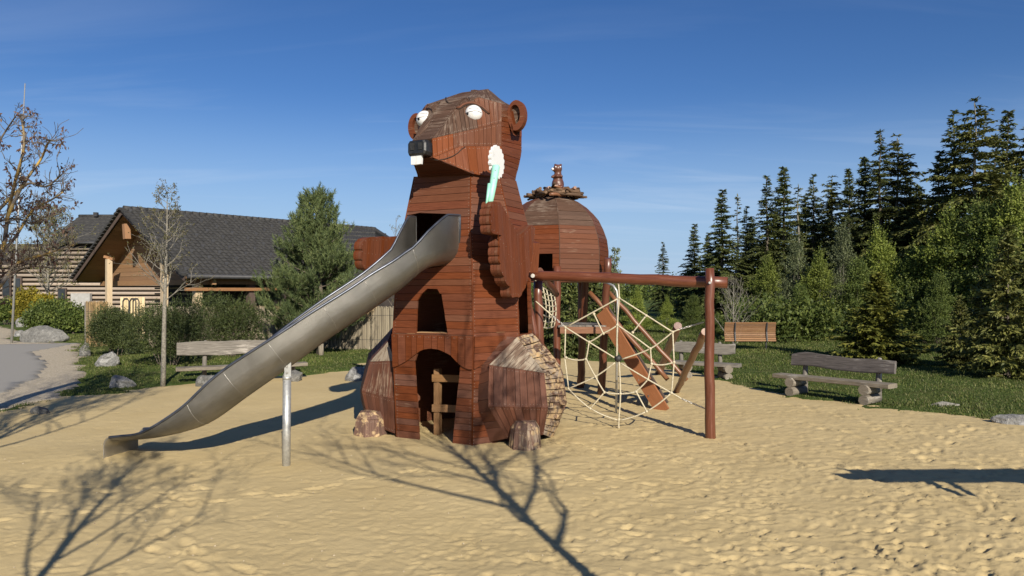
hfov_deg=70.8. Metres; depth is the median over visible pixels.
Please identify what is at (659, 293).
spruce tree
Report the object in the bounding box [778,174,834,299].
spruce tree
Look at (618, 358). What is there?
rope web
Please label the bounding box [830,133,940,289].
spruce tree
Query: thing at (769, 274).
young birch
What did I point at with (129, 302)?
sign
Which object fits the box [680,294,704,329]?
conifer tree
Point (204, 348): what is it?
log bench
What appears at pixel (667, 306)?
young birch
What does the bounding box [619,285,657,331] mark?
young birch
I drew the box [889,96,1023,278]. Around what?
spruce tree
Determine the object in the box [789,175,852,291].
spruce tree
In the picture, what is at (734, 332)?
slatted lounger
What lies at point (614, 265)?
sapling
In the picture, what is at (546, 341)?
spruce tree
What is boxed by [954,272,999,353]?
spruce tree
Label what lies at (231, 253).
timber pavilion
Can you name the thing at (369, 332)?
reed fence
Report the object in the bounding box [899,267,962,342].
young birch
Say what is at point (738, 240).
spruce tree
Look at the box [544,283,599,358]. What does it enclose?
spruce tree
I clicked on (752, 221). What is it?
spruce tree
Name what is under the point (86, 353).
boulder
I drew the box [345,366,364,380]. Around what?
boulder
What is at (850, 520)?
sand
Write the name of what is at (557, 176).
beaver figurine
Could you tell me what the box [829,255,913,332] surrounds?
young birch
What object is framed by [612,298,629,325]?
young birch
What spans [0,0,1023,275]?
sky
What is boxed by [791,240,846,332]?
young birch
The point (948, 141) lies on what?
spruce tree
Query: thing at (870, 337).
spruce tree
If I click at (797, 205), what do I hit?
spruce tree
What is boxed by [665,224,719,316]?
spruce tree
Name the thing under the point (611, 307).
young birch
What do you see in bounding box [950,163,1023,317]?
young birch
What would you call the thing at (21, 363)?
asphalt path
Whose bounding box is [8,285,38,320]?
forsythia bush
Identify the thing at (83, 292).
log lodge
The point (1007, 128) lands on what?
spruce tree
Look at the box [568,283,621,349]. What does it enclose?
spruce tree
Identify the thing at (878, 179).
spruce tree
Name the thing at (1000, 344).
spruce tree
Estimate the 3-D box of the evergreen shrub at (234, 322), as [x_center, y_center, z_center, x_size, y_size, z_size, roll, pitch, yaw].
[-9.362,1.035,23.550,2.880,2.724,2.719,0,0,-24]
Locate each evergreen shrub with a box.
[80,301,139,354]
[114,291,213,365]
[185,280,272,356]
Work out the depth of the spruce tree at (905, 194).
43.93 m
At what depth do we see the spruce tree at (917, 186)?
40.97 m
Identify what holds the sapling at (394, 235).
on the lawn at (651, 313)
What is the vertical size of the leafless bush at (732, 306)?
2.954 m
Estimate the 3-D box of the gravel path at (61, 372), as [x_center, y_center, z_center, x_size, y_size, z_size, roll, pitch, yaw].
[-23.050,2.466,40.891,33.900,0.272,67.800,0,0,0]
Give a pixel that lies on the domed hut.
(570, 236)
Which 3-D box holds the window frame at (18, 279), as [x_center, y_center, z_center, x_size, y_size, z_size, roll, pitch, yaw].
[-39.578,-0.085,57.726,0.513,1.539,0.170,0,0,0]
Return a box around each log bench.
[176,340,307,374]
[672,340,741,379]
[772,352,896,404]
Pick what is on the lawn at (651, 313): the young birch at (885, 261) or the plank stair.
the young birch at (885, 261)
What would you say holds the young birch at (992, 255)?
on the lawn at (651, 313)
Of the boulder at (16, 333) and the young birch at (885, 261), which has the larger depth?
the boulder at (16, 333)
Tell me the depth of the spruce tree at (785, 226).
42.83 m
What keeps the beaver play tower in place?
on the sand
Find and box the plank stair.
[588,291,687,410]
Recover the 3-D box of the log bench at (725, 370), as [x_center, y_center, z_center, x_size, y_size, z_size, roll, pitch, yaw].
[4.869,1.892,18.199,1.791,1.050,0.670,0,0,31]
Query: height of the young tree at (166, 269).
4.848 m
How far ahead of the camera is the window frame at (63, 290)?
57.64 m
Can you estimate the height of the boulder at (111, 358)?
0.610 m
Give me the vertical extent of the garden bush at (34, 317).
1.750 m
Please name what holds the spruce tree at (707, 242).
on the lawn at (651, 313)
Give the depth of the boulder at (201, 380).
16.44 m
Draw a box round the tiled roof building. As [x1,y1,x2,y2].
[341,226,393,326]
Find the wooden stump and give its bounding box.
[318,344,323,354]
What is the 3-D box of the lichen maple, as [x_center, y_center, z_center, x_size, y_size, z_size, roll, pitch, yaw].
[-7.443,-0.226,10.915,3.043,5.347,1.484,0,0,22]
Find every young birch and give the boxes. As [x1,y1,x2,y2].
[599,263,624,310]
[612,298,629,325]
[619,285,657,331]
[654,294,678,332]
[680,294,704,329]
[715,313,723,334]
[746,246,786,328]
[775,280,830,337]
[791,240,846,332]
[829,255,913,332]
[835,216,908,311]
[888,238,944,328]
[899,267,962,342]
[905,192,980,317]
[922,188,1011,314]
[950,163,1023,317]
[961,230,1023,323]
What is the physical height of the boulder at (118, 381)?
0.403 m
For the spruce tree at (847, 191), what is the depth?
39.90 m
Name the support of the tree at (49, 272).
on the lawn at (651, 313)
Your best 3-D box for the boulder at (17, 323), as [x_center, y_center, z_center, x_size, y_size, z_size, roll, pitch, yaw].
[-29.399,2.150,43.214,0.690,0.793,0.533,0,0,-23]
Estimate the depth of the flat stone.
13.62 m
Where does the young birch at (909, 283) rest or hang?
on the lawn at (651, 313)
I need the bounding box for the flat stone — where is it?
[931,401,959,405]
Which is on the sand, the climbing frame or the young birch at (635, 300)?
the climbing frame
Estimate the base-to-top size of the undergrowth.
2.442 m
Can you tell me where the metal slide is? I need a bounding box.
[103,214,460,465]
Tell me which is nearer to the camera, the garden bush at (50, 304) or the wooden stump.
the wooden stump
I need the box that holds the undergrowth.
[714,289,972,343]
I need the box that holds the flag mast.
[10,83,25,342]
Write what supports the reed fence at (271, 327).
on the lawn at (651, 313)
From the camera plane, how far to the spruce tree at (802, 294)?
27.83 m
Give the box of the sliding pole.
[605,283,618,412]
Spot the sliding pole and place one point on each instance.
(616, 371)
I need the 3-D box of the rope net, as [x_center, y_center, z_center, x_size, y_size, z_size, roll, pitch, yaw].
[0.624,0.315,13.200,0.078,0.891,1.489,0,0,16]
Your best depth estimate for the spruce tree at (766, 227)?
41.89 m
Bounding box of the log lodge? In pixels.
[0,212,159,314]
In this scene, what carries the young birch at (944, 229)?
on the lawn at (651, 313)
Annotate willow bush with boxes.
[771,232,817,327]
[819,217,856,307]
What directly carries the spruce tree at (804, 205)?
on the lawn at (651, 313)
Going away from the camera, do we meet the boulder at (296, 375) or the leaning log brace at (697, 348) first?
the leaning log brace at (697, 348)
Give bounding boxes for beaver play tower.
[353,89,566,450]
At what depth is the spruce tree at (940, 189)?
36.99 m
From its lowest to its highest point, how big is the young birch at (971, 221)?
6.206 m
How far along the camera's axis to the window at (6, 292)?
57.64 m
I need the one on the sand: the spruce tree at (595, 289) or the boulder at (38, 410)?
the boulder at (38, 410)
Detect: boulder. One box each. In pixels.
[14,330,22,336]
[15,317,26,326]
[19,325,69,342]
[30,406,49,413]
[79,343,90,356]
[94,351,119,366]
[109,375,136,387]
[195,375,213,386]
[283,370,302,381]
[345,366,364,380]
[990,414,1023,424]
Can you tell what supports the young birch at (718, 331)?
on the lawn at (651, 313)
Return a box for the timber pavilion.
[69,205,385,322]
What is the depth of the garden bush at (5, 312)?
45.55 m
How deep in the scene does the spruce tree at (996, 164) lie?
40.97 m
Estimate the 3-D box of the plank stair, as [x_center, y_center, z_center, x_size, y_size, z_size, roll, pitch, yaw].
[2.441,1.222,14.556,1.883,2.342,1.895,0,0,25]
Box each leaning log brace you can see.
[655,322,681,374]
[673,328,704,392]
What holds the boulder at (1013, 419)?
on the lawn at (651, 313)
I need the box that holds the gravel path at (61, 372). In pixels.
[0,326,85,409]
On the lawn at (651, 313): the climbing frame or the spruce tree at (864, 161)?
the spruce tree at (864, 161)
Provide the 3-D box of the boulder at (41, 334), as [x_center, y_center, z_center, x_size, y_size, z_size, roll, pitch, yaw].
[-19.903,2.062,30.703,2.123,0.933,1.162,0,0,0]
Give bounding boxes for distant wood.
[531,272,682,300]
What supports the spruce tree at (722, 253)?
on the lawn at (651, 313)
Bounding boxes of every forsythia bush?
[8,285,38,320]
[32,292,55,305]
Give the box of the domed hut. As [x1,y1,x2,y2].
[523,195,608,282]
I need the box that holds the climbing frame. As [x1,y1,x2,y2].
[524,257,727,438]
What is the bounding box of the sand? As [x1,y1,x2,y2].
[0,357,1023,575]
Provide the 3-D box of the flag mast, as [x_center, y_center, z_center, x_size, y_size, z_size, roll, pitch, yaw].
[-20.593,-3.110,30.012,0.603,10.848,0.100,0,0,0]
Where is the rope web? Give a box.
[535,283,704,427]
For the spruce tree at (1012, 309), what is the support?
on the lawn at (651, 313)
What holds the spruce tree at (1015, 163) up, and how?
on the lawn at (651, 313)
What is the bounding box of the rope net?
[535,280,556,328]
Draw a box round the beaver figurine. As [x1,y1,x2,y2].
[551,164,563,187]
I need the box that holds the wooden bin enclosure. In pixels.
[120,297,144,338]
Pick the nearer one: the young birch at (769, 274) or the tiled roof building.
the young birch at (769, 274)
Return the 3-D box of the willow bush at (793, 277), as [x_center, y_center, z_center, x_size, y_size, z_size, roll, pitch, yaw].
[11.981,-0.154,30.706,2.453,4.896,2.842,0,0,10]
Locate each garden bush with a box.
[0,297,16,324]
[18,303,54,329]
[24,293,78,331]
[48,301,84,333]
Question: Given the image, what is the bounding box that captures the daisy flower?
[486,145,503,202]
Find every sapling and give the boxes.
[388,215,400,308]
[609,247,624,311]
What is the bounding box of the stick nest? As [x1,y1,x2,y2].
[523,182,586,200]
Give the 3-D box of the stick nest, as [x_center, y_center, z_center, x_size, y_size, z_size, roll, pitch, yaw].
[0.929,-2.057,15.600,1.347,0.312,1.536,0,0,24]
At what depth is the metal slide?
9.25 m
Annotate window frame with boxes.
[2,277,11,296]
[16,277,21,291]
[57,288,66,299]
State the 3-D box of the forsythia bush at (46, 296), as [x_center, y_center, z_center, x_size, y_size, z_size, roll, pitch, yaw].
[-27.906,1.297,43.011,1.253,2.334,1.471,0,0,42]
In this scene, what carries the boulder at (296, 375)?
on the lawn at (651, 313)
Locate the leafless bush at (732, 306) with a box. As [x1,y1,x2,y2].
[715,273,760,343]
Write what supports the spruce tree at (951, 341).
on the lawn at (651, 313)
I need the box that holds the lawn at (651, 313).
[0,301,1023,418]
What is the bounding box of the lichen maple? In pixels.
[0,102,88,304]
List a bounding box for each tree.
[1,201,97,294]
[107,179,214,386]
[251,181,365,353]
[531,283,563,351]
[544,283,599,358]
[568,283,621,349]
[646,242,676,310]
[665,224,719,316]
[680,189,755,319]
[697,232,718,312]
[725,216,760,294]
[728,175,790,307]
[728,206,759,298]
[731,193,750,295]
[742,166,829,301]
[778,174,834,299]
[785,185,813,293]
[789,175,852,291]
[795,195,827,292]
[814,168,870,299]
[819,156,903,289]
[822,200,835,295]
[824,270,931,363]
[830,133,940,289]
[839,129,912,294]
[885,167,915,288]
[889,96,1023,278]
[898,150,970,296]
[903,185,925,245]
[916,109,979,271]
[933,294,978,367]
[945,222,1023,379]
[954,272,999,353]
[973,231,1023,356]
[980,127,1023,242]
[980,133,1000,211]
[982,110,1023,213]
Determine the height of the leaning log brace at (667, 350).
1.631 m
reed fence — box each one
[84,301,107,346]
[149,306,288,346]
[324,306,393,349]
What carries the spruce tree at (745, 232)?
on the lawn at (651, 313)
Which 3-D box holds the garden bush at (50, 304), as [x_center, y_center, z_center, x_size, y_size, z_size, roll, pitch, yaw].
[-23.995,1.353,37.780,2.608,2.184,2.204,0,0,-37]
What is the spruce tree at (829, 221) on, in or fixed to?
on the lawn at (651, 313)
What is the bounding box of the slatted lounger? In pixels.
[724,322,775,349]
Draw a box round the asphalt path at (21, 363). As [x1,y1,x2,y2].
[0,343,78,392]
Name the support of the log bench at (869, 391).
on the lawn at (651, 313)
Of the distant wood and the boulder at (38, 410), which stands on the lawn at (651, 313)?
the distant wood
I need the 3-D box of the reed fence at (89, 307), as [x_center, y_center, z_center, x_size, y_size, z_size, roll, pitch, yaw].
[-16.175,1.403,28.035,0.155,1.802,0.821,0,0,44]
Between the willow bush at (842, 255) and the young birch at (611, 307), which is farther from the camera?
the young birch at (611, 307)
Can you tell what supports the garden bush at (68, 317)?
on the lawn at (651, 313)
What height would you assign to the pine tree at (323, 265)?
6.125 m

